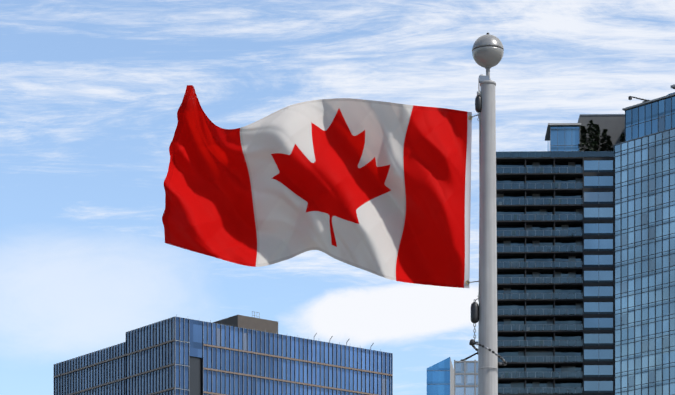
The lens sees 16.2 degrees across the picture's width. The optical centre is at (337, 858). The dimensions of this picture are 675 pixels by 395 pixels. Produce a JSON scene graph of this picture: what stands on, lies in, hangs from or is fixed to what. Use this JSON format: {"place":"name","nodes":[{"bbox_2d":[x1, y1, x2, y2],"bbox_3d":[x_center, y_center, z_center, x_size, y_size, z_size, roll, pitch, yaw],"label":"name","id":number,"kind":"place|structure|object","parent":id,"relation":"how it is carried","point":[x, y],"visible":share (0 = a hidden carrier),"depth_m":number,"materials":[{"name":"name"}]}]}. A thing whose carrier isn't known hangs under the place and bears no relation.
{"place":"outdoors","nodes":[
{"label":"outdoors","id":0,"kind":"place"},
{"bbox_2d":[53,311,392,394],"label":"office block","id":1,"kind":"structure","parent":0,"point":[235,355],"depth_m":352.90,"materials":[{"name":"blue glass"}]},
{"bbox_2d":[0,0,674,394],"label":"sky","id":2,"kind":"structure","parent":0,"point":[92,92],"materials":[{"name":"blue"}]},
{"bbox_2d":[427,357,453,394],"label":"building","id":3,"kind":"structure","parent":0,"point":[440,378],"depth_m":639.50,"materials":[{"name":"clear glass"}]},
{"bbox_2d":[454,352,477,394],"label":"building","id":4,"kind":"structure","parent":0,"point":[465,377],"depth_m":659.29,"materials":[{"name":"blue glass"}]},
{"bbox_2d":[466,33,506,394],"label":"flag pole","id":5,"kind":"object","parent":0,"point":[487,51],"visible":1,"depth_m":12.15,"materials":[{"name":"metal"}]},
{"bbox_2d":[162,85,471,287],"bbox_3d":[-0.105,-3.446,12.213,1.592,1.030,0.295,0,0,1],"label":"canadian flag","id":6,"kind":"object","parent":5,"relation":"attached to","point":[381,188],"visible":1,"depth_m":12.20,"materials":[{"name":"red fabric"}]},
{"label":"ground","id":7,"kind":"structure","parent":0,"visible":0},
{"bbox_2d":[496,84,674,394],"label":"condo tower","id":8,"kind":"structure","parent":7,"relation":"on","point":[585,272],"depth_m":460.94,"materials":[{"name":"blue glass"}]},
{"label":"roof planter","id":9,"kind":"object","parent":8,"relation":"on","visible":0},
{"bbox_2d":[578,126,588,150],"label":"cedar tree","id":10,"kind":"object","parent":9,"relation":"on","point":[583,132],"visible":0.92,"depth_m":463.62,"materials":[{"name":"green plant"}]},
{"bbox_2d":[585,120,596,150],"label":"cedar tree","id":11,"kind":"object","parent":9,"relation":"on","point":[590,130],"visible":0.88,"depth_m":462.97,"materials":[{"name":"green plant"}]},
{"bbox_2d":[592,124,601,150],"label":"cedar tree","id":12,"kind":"object","parent":9,"relation":"on","point":[597,137],"visible":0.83,"depth_m":463.29,"materials":[{"name":"green plant"}]},
{"bbox_2d":[599,129,607,150],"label":"cedar tree","id":13,"kind":"object","parent":9,"relation":"on","point":[603,137],"visible":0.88,"depth_m":463.96,"materials":[{"name":"green plant"}]},
{"bbox_2d":[604,135,612,150],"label":"cedar tree","id":14,"kind":"object","parent":9,"relation":"on","point":[609,144],"visible":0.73,"depth_m":464.40,"materials":[{"name":"green plant"}]},
{"bbox_2d":[620,133,624,141],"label":"cedar tree","id":15,"kind":"object","parent":9,"relation":"on","point":[622,137],"visible":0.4,"depth_m":463.15,"materials":[{"name":"green plant"}]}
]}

